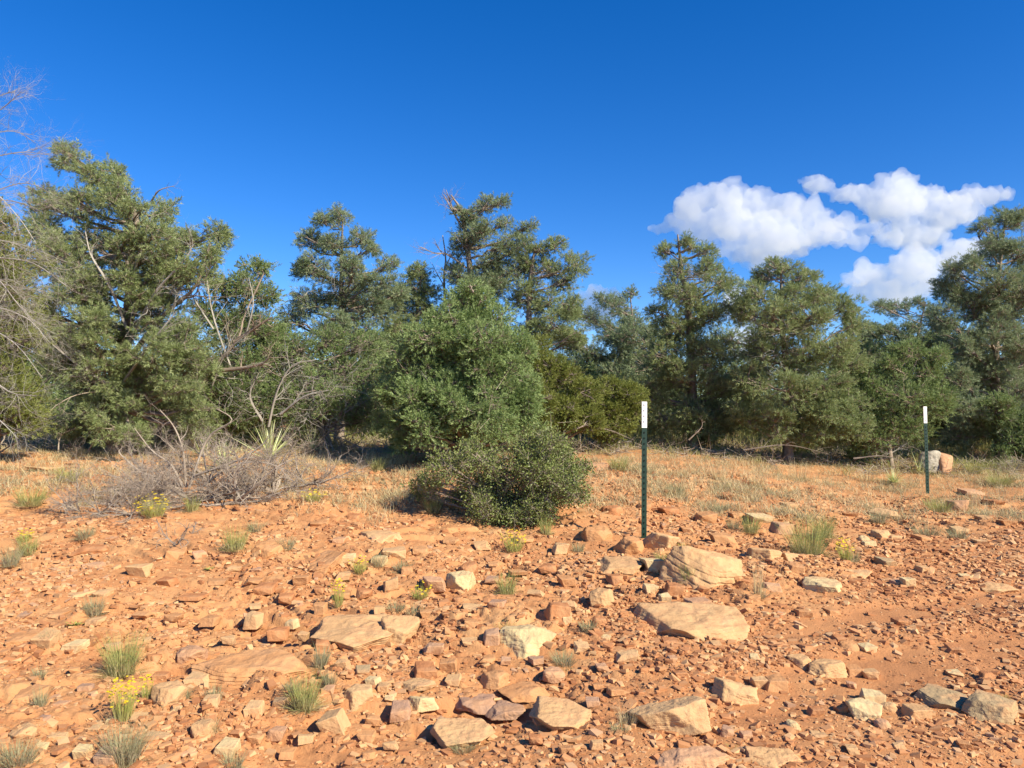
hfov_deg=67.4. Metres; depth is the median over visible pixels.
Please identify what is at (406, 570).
rock
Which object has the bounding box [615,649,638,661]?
rock
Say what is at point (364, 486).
rock
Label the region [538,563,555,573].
rock
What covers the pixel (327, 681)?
grass tuft
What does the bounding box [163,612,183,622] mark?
rock
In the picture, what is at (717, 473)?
dry grass
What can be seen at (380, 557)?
rock
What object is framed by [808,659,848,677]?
rock
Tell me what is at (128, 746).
grass tuft
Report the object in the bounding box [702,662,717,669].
rock
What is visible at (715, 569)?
rock
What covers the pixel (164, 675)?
rock
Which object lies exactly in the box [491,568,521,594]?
grass tuft
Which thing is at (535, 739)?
rock
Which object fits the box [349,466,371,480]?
dry grass
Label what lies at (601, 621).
rock
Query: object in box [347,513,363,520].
rock
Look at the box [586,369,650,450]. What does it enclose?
juniper
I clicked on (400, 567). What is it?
grass tuft
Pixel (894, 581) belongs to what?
rock
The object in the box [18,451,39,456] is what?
rock
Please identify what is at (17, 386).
juniper
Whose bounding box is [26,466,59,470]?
rock
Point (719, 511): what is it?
grass tuft
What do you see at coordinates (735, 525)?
grass tuft
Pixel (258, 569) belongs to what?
rock
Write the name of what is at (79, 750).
rock
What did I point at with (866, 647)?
rock
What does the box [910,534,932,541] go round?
rock
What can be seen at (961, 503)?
rock
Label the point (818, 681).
rock
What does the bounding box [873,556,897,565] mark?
rock
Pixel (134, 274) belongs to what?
pinyon pine
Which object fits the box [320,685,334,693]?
rock
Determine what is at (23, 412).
juniper
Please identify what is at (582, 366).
juniper
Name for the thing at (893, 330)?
pinyon pine
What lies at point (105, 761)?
rock
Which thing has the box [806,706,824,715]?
rock
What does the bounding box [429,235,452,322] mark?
dead snag
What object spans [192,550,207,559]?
rock
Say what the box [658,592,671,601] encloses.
rock
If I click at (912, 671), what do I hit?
ground
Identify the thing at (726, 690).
rock
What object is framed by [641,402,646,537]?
fence post
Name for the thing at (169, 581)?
rock
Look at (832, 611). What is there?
rock
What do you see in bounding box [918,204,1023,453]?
pinyon pine
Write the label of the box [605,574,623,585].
rock
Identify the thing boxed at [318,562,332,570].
rock
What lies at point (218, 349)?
pinyon pine
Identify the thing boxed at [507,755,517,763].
rock
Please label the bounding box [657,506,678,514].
rock
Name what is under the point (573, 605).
rock
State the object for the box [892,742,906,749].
rock
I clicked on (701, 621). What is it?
rock
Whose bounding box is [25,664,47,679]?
grass tuft
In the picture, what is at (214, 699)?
rock
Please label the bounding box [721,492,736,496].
rock
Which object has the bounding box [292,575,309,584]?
rock
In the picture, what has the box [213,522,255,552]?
grass tuft
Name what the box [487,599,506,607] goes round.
rock
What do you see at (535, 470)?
scrub oak bush
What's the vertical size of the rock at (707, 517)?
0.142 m
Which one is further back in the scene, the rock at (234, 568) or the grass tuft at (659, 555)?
the grass tuft at (659, 555)
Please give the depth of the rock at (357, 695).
4.10 m
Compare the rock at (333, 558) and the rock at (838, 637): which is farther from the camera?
the rock at (333, 558)
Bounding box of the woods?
[9,327,985,431]
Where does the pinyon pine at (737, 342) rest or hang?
on the ground at (912, 671)
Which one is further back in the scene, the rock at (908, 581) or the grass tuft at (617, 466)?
the grass tuft at (617, 466)
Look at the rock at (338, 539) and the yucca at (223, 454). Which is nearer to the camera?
the rock at (338, 539)
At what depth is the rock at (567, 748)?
3.57 m
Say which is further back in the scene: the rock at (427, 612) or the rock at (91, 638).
the rock at (427, 612)
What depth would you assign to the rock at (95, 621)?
5.23 m
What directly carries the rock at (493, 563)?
on the ground at (912, 671)
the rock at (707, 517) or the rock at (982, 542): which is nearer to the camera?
the rock at (982, 542)
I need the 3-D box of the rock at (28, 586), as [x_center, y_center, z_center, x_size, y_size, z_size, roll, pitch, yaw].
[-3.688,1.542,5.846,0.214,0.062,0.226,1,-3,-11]
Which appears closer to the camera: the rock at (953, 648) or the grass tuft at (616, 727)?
the grass tuft at (616, 727)
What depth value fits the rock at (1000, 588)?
6.36 m
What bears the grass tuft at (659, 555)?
on the ground at (912, 671)
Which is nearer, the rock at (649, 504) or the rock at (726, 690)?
the rock at (726, 690)
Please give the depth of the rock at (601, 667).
4.55 m
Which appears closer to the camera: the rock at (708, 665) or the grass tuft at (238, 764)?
the grass tuft at (238, 764)
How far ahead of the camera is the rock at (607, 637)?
5.01 m
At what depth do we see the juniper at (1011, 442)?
15.28 m
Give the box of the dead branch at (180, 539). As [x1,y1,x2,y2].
[148,518,207,547]
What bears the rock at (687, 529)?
on the ground at (912, 671)
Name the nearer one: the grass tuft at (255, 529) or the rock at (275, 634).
the rock at (275, 634)
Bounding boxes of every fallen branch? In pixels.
[0,431,35,452]
[31,418,130,451]
[744,431,830,461]
[853,440,922,470]
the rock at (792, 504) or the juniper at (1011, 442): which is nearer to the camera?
the rock at (792, 504)
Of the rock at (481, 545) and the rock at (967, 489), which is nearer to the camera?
the rock at (481, 545)
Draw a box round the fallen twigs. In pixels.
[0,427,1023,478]
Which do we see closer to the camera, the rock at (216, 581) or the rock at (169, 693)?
the rock at (169, 693)
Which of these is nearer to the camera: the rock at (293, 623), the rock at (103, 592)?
the rock at (293, 623)
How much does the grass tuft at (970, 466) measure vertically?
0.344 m
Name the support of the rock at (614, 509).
on the ground at (912, 671)
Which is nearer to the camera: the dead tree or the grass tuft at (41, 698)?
the grass tuft at (41, 698)
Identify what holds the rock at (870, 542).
on the ground at (912, 671)
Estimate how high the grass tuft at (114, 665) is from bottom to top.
0.283 m
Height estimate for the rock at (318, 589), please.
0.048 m
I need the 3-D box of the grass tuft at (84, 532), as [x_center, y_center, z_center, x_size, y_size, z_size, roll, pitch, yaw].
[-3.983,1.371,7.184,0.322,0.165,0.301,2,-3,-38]
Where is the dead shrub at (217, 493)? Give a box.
[72,384,379,512]
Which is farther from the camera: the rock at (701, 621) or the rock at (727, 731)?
the rock at (701, 621)
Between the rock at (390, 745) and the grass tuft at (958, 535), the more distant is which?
the grass tuft at (958, 535)
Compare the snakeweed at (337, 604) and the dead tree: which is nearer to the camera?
the snakeweed at (337, 604)
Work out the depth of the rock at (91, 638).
4.86 m
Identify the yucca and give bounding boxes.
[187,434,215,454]
[191,437,241,470]
[231,421,302,460]
[290,425,331,450]
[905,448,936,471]
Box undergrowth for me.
[0,419,1019,476]
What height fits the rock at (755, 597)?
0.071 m
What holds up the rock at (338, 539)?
on the ground at (912, 671)
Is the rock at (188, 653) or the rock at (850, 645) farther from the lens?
the rock at (850, 645)
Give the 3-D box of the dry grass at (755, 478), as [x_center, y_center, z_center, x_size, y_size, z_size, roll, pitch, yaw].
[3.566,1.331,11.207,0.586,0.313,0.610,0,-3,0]
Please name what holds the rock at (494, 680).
on the ground at (912, 671)
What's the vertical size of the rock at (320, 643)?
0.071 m
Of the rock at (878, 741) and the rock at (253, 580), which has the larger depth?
the rock at (253, 580)
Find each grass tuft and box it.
[0,538,29,567]
[0,728,50,767]
[5,484,58,507]
[10,532,44,556]
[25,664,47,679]
[29,685,51,706]
[48,464,87,482]
[70,523,101,539]
[75,590,115,618]
[81,624,161,680]
[83,712,165,767]
[181,494,207,512]
[182,684,195,699]
[198,682,228,699]
[198,714,223,734]
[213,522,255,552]
[216,747,249,767]
[247,521,268,531]
[275,668,337,716]
[276,534,298,550]
[279,677,304,697]
[308,642,336,671]
[316,666,342,688]
[367,455,390,471]
[367,551,388,567]
[385,598,408,612]
[389,555,414,572]
[402,602,429,616]
[420,495,446,513]
[447,733,481,757]
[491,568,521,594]
[536,513,557,534]
[547,645,583,670]
[569,541,585,554]
[573,616,599,634]
[605,454,633,470]
[609,720,630,733]
[652,550,668,559]
[662,482,688,496]
[677,562,696,585]
[710,500,729,512]
[726,516,743,530]
[739,514,765,533]
[774,510,841,560]
[803,511,844,538]
[848,549,861,562]
[864,507,890,522]
[905,520,943,535]
[920,497,959,512]
[936,527,971,538]
[957,458,991,473]
[979,471,1020,486]
[996,456,1023,471]
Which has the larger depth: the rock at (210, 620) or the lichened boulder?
the lichened boulder
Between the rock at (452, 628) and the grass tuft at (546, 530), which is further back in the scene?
the grass tuft at (546, 530)
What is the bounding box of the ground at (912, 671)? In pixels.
[0,425,1023,767]
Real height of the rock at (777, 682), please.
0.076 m
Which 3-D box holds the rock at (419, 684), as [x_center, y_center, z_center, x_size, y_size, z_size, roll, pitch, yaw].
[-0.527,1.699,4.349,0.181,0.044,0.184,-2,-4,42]
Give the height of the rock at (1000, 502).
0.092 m
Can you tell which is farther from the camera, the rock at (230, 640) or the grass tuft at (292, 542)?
the grass tuft at (292, 542)
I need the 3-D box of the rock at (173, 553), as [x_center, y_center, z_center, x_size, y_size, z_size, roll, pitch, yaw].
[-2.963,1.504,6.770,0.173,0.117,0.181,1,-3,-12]
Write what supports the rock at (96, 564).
on the ground at (912, 671)
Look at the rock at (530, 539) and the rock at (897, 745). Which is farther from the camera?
the rock at (530, 539)
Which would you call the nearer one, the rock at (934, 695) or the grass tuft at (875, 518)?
the rock at (934, 695)
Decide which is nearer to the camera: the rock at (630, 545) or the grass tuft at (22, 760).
the grass tuft at (22, 760)
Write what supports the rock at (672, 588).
on the ground at (912, 671)
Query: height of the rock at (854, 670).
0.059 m
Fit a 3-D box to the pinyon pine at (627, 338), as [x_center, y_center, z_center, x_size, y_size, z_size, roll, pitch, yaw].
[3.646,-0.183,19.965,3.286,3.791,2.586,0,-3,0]
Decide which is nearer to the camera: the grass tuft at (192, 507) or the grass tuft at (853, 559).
the grass tuft at (853, 559)
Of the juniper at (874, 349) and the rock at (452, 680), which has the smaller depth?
the rock at (452, 680)
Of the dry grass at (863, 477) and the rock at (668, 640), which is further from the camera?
the dry grass at (863, 477)
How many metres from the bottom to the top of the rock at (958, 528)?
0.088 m
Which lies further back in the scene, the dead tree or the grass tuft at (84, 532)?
the dead tree
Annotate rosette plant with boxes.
[65,621,83,625]
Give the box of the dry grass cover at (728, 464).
[0,434,1023,524]
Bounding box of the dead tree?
[0,55,119,491]
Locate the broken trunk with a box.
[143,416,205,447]
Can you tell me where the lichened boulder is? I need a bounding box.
[918,450,952,473]
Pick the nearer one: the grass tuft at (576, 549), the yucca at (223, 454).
the grass tuft at (576, 549)
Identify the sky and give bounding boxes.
[0,0,1023,398]
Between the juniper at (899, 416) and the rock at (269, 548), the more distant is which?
the juniper at (899, 416)
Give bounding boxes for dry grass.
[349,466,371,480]
[612,702,643,734]
[709,460,733,480]
[736,556,779,600]
[744,467,769,485]
[787,458,818,480]
[851,467,881,481]
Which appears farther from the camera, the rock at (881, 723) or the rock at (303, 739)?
the rock at (881, 723)
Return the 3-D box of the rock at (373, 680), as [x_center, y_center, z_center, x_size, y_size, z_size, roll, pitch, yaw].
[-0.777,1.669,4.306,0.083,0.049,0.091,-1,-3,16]
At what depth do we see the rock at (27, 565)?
6.39 m
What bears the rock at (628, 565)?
on the ground at (912, 671)
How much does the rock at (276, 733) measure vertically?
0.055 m
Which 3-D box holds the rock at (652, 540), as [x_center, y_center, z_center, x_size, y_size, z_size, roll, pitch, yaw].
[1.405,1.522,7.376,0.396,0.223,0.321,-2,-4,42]
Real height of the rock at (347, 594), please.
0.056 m
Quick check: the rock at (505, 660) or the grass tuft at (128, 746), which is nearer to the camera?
the grass tuft at (128, 746)
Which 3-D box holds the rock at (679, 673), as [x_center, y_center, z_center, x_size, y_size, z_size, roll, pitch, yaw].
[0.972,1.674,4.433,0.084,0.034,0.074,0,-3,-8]
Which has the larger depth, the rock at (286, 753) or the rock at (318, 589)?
the rock at (318, 589)
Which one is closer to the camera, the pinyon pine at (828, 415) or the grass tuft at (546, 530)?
the grass tuft at (546, 530)
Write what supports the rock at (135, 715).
on the ground at (912, 671)
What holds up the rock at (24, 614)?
on the ground at (912, 671)
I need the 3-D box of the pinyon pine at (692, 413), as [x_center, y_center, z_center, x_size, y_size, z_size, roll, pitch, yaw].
[3.593,-0.821,15.870,2.868,4.753,2.200,0,-3,0]
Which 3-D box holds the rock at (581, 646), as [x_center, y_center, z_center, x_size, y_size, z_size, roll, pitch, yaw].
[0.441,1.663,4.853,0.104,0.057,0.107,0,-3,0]
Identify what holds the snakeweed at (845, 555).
on the ground at (912, 671)
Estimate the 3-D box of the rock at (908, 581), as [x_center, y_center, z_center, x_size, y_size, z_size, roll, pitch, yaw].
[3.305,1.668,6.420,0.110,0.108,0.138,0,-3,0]
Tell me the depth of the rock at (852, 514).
9.49 m
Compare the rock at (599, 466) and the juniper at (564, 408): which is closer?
the rock at (599, 466)
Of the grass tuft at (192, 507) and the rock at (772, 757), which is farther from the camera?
the grass tuft at (192, 507)
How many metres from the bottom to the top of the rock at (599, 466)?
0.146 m
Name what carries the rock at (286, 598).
on the ground at (912, 671)
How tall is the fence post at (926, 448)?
1.685 m
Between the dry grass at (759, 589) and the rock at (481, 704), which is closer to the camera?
the rock at (481, 704)
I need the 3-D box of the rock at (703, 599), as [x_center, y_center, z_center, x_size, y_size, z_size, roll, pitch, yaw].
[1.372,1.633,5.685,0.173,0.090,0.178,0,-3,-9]
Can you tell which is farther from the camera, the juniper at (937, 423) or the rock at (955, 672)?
the juniper at (937, 423)
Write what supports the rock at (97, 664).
on the ground at (912, 671)
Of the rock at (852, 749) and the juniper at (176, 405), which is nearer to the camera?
the rock at (852, 749)
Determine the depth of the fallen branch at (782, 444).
13.83 m
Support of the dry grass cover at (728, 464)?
on the ground at (912, 671)
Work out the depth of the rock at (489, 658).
4.71 m
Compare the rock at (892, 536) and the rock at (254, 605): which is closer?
the rock at (254, 605)
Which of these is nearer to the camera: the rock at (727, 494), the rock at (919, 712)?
the rock at (919, 712)
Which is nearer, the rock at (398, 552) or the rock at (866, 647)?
the rock at (866, 647)
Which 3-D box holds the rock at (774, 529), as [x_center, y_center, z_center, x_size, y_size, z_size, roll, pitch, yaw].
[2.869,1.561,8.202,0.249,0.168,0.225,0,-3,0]
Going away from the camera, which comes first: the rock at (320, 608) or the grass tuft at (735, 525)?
the rock at (320, 608)
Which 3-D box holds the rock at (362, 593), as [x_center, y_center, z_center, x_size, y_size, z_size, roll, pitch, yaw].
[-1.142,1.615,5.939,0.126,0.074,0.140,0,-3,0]
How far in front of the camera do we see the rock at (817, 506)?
9.75 m
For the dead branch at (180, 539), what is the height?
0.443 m
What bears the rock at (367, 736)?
on the ground at (912, 671)
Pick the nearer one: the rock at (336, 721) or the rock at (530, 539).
the rock at (336, 721)
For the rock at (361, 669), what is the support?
on the ground at (912, 671)
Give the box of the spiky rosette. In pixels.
[875,469,906,483]
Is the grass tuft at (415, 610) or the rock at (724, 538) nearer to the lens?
the grass tuft at (415, 610)
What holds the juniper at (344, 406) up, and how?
on the ground at (912, 671)
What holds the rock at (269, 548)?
on the ground at (912, 671)
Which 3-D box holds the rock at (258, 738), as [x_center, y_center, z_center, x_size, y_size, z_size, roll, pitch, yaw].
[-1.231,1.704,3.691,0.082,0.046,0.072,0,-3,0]
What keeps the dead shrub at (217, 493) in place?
on the ground at (912, 671)
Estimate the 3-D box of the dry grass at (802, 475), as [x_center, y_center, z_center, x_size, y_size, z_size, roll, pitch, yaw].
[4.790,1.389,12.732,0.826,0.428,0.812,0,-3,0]
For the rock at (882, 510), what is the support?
on the ground at (912, 671)
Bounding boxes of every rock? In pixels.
[4,629,41,645]
[8,580,42,590]
[8,722,37,738]
[10,684,51,704]
[17,611,32,618]
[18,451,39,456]
[21,561,35,569]
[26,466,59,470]
[30,627,62,648]
[31,598,44,601]
[37,742,49,749]
[40,714,50,721]
[43,609,71,618]
[48,732,68,740]
[52,700,70,706]
[60,639,89,653]
[64,459,92,465]
[67,589,95,597]
[69,543,107,556]
[72,743,93,759]
[77,683,94,691]
[84,616,106,626]
[87,561,105,568]
[87,636,98,641]
[87,723,103,732]
[91,589,113,596]
[92,661,107,667]
[92,745,118,765]
[104,641,120,651]
[125,563,153,577]
[129,712,149,721]
[131,611,153,618]
[143,730,172,740]
[146,653,162,663]
[150,680,187,707]
[151,671,170,681]
[155,576,179,586]
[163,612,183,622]
[164,547,187,560]
[170,701,182,711]
[176,645,208,663]
[178,593,208,600]
[183,671,208,685]
[189,718,216,737]
[191,648,311,688]
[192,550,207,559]
[198,614,221,626]
[199,521,221,526]
[202,694,219,707]
[207,578,228,585]
[213,736,240,759]
[220,635,235,644]
[225,565,242,570]
[243,577,264,584]
[243,611,263,629]
[243,700,264,718]
[247,733,265,744]
[249,603,260,608]
[250,567,261,571]
[251,538,286,559]
[253,581,277,594]
[266,626,289,641]
[266,725,286,741]
[272,697,289,708]
[278,593,294,603]
[278,747,296,759]
[285,618,299,628]
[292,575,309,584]
[297,631,309,641]
[298,734,315,744]
[306,550,345,573]
[306,613,393,652]
[309,520,328,525]
[313,602,327,615]
[314,586,323,593]
[315,639,330,651]
[316,708,350,735]
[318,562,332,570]
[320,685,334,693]
[332,536,344,542]
[333,735,343,743]
[334,590,351,598]
[334,658,351,668]
[335,571,350,580]
[341,553,355,562]
[344,683,373,711]
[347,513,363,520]
[355,664,370,674]
[356,587,372,598]
[356,730,376,742]
[358,530,402,543]
[359,485,375,488]
[362,750,375,759]
[365,676,380,684]
[365,714,380,725]
[370,555,387,566]
[374,605,384,613]
[377,682,390,692]
[381,546,405,558]
[381,615,419,644]
[382,740,398,749]
[383,576,397,591]
[385,695,394,700]
[389,700,410,722]
[401,566,412,575]
[403,677,435,691]
[409,696,439,712]
[412,546,428,553]
[414,661,437,678]
[420,608,433,617]
[422,576,445,592]
[423,642,443,654]
[430,717,494,748]
[439,658,457,671]
[443,536,459,543]
[445,570,475,590]
[445,673,461,686]
[447,626,457,631]
[452,596,462,602]
[455,693,495,714]
[458,561,477,574]
[460,637,476,645]
[463,603,482,611]
[464,619,478,627]
[473,541,490,549]
[479,654,495,662]
[480,670,509,689]
[483,627,500,645]
[484,576,498,582]
[484,699,525,720]
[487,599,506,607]
[488,561,499,566]
[497,681,549,702]
[500,624,555,658]
[500,656,510,665]
[507,569,527,575]
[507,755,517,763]
[513,535,533,542]
[527,589,544,596]
[527,656,543,665]
[528,733,542,745]
[529,696,591,731]
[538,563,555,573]
[542,666,565,683]
[544,602,570,624]
[552,542,569,554]
[556,574,575,586]
[558,744,574,754]
[562,601,576,610]
[562,614,571,624]
[573,641,589,652]
[581,525,612,541]
[584,462,607,470]
[585,696,599,707]
[589,587,614,607]
[589,739,602,749]
[591,683,602,688]
[592,615,606,625]
[595,556,642,574]
[595,663,608,671]
[601,505,624,515]
[601,634,610,640]
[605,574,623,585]
[606,686,623,696]
[611,646,626,653]
[613,535,643,554]
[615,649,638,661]
[628,695,711,735]
[633,601,749,641]
[637,502,651,510]
[638,558,663,573]
[642,532,679,548]
[642,583,658,592]
[655,745,735,767]
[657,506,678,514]
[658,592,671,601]
[659,546,742,589]
[661,637,677,642]
[663,582,684,596]
[666,655,677,659]
[672,670,687,677]
[680,527,693,533]
[683,596,711,603]
[694,511,717,523]
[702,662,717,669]
[708,532,737,544]
[708,640,721,646]
[712,677,758,704]
[720,724,733,737]
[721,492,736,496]
[726,511,742,518]
[739,730,752,739]
[744,593,760,601]
[744,746,802,767]
[745,513,774,523]
[746,547,781,559]
[749,676,767,688]
[750,653,759,660]
[763,582,782,592]
[764,673,788,692]
[769,521,793,535]
[779,502,797,507]
[781,552,798,561]
[785,562,804,573]
[786,719,800,730]
[787,653,811,669]
[793,609,812,617]
[798,644,812,650]
[802,576,841,592]
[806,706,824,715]
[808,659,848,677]
[809,730,827,738]
[810,504,826,509]
[813,678,823,685]
[822,607,841,615]
[831,634,847,641]
[833,703,848,712]
[838,640,859,651]
[840,512,858,516]
[844,569,871,578]
[845,664,863,676]
[845,697,882,720]
[845,744,859,754]
[846,681,856,688]
[857,642,877,652]
[858,535,869,541]
[859,688,886,703]
[861,540,876,546]
[862,668,879,679]
[865,508,899,516]
[867,737,884,744]
[870,529,890,537]
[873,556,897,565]
[873,718,890,728]
[881,702,897,712]
[888,534,902,538]
[889,578,900,584]
[890,616,910,625]
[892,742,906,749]
[899,577,915,586]
[901,703,932,719]
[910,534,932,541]
[912,683,967,710]
[913,565,930,572]
[944,642,962,653]
[945,669,964,676]
[945,711,956,716]
[946,500,968,511]
[949,526,969,533]
[956,739,973,749]
[957,488,983,494]
[957,573,971,577]
[961,689,1018,724]
[970,538,986,544]
[973,515,992,519]
[973,723,989,730]
[979,582,1019,593]
[979,670,995,678]
[982,499,1005,504]
[996,519,1017,525]
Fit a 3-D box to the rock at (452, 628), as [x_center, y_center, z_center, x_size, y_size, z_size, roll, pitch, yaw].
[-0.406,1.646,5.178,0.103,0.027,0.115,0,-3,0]
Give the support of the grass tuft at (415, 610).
on the ground at (912, 671)
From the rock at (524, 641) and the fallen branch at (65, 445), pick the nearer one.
the rock at (524, 641)
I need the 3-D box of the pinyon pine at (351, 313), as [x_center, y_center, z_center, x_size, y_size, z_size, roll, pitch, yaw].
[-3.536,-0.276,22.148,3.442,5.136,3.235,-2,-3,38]
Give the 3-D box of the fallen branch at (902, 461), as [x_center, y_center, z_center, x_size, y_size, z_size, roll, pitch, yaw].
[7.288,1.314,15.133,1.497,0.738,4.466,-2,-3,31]
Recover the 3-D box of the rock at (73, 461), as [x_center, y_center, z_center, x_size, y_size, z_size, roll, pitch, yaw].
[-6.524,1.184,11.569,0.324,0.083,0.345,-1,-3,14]
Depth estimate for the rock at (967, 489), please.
12.22 m
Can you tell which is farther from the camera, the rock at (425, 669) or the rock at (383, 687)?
the rock at (425, 669)
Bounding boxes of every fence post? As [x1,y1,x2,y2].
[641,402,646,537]
[923,406,928,493]
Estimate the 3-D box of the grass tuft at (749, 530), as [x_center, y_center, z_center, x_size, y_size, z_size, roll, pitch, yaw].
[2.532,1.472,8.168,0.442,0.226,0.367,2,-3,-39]
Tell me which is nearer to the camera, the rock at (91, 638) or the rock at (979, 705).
the rock at (979, 705)
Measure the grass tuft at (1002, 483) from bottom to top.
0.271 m
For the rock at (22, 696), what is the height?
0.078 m
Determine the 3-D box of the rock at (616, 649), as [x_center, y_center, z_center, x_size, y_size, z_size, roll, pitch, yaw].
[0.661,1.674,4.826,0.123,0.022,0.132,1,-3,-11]
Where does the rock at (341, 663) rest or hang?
on the ground at (912, 671)
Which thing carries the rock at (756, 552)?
on the ground at (912, 671)
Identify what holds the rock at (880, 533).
on the ground at (912, 671)
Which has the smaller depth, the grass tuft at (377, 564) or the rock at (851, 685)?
the rock at (851, 685)
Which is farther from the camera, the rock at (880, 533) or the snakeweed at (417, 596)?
the rock at (880, 533)
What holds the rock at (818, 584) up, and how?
on the ground at (912, 671)
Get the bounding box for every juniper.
[0,195,60,460]
[1,299,81,435]
[1,301,43,436]
[51,376,144,435]
[106,314,194,432]
[156,356,225,429]
[163,241,332,449]
[189,314,396,459]
[278,348,367,435]
[366,276,554,459]
[515,331,611,438]
[558,350,631,440]
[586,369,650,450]
[760,374,840,446]
[822,331,886,446]
[842,334,963,470]
[890,326,1002,444]
[972,388,1023,461]
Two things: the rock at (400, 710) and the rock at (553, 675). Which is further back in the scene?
the rock at (553, 675)
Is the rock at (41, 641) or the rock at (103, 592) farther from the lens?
the rock at (103, 592)
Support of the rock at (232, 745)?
on the ground at (912, 671)
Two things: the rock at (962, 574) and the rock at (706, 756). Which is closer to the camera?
the rock at (706, 756)
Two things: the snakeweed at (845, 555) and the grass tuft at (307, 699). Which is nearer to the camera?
the grass tuft at (307, 699)
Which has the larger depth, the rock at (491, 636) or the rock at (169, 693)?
the rock at (491, 636)
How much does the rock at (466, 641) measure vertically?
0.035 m
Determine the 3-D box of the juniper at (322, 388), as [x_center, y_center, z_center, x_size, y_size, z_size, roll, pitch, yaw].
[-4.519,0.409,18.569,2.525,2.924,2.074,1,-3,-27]
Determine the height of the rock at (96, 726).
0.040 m
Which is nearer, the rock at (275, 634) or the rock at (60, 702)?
the rock at (60, 702)
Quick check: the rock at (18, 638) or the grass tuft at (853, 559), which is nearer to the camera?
the rock at (18, 638)
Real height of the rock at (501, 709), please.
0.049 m
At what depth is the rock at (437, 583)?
6.14 m
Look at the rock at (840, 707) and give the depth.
4.07 m
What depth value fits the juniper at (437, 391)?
11.48 m
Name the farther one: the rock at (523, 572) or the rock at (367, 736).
the rock at (523, 572)
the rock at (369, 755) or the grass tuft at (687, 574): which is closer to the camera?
the rock at (369, 755)
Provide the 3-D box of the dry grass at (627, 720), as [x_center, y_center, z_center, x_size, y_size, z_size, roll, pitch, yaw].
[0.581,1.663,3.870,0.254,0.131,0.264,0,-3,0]
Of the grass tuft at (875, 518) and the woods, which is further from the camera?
the woods
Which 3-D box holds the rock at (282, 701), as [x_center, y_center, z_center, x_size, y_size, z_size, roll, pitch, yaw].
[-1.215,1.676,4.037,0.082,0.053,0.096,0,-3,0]
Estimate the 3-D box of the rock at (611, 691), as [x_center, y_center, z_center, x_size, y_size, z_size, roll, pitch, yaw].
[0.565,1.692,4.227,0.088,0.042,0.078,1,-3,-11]
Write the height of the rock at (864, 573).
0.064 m
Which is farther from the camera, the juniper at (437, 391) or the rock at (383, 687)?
the juniper at (437, 391)
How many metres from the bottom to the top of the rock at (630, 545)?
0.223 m
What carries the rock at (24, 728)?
on the ground at (912, 671)
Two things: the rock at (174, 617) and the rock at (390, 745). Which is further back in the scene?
the rock at (174, 617)
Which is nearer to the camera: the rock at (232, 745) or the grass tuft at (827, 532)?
the rock at (232, 745)
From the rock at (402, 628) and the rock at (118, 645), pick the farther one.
the rock at (402, 628)
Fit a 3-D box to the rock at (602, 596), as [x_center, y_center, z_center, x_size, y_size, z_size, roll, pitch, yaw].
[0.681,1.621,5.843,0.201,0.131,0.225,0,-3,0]
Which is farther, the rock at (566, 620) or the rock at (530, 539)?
the rock at (530, 539)
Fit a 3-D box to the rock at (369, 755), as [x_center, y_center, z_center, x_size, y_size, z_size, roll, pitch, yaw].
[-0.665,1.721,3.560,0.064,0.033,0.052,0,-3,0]
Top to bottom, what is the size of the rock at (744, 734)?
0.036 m
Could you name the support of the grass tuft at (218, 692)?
on the ground at (912, 671)
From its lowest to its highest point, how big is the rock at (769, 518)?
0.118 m
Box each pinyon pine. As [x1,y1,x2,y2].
[8,137,260,453]
[196,303,300,427]
[275,201,413,440]
[326,294,410,427]
[364,258,447,440]
[410,185,540,367]
[499,233,596,351]
[545,283,658,435]
[599,307,703,437]
[633,228,745,451]
[702,298,782,438]
[717,255,877,463]
[851,294,955,438]
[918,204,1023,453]
[984,253,1023,444]
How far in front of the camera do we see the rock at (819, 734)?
3.76 m
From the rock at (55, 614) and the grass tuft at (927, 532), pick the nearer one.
the rock at (55, 614)
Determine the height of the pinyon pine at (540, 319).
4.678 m
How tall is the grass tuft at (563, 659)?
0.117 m
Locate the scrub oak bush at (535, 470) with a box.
[399,370,596,529]
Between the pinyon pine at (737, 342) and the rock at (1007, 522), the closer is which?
the rock at (1007, 522)
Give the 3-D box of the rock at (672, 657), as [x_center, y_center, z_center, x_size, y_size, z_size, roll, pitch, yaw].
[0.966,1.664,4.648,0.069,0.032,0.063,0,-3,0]
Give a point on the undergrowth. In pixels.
(931, 445)
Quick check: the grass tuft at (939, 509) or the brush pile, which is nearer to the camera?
the brush pile
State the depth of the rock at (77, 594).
5.68 m
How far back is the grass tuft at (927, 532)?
8.46 m
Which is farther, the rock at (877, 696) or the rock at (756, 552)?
the rock at (756, 552)
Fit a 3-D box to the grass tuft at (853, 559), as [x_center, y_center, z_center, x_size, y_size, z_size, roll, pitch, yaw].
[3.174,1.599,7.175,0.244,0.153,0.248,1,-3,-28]
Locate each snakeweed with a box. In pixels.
[12,528,33,542]
[100,674,148,725]
[131,493,171,520]
[135,674,158,702]
[301,489,326,503]
[328,577,347,608]
[348,555,372,574]
[411,582,431,599]
[499,529,528,552]
[832,538,858,562]
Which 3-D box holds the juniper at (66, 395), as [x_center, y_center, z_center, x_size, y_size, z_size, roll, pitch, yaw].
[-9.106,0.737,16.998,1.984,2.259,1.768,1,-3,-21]
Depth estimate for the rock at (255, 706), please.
3.86 m
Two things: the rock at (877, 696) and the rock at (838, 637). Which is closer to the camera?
the rock at (877, 696)
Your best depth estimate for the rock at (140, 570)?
6.19 m

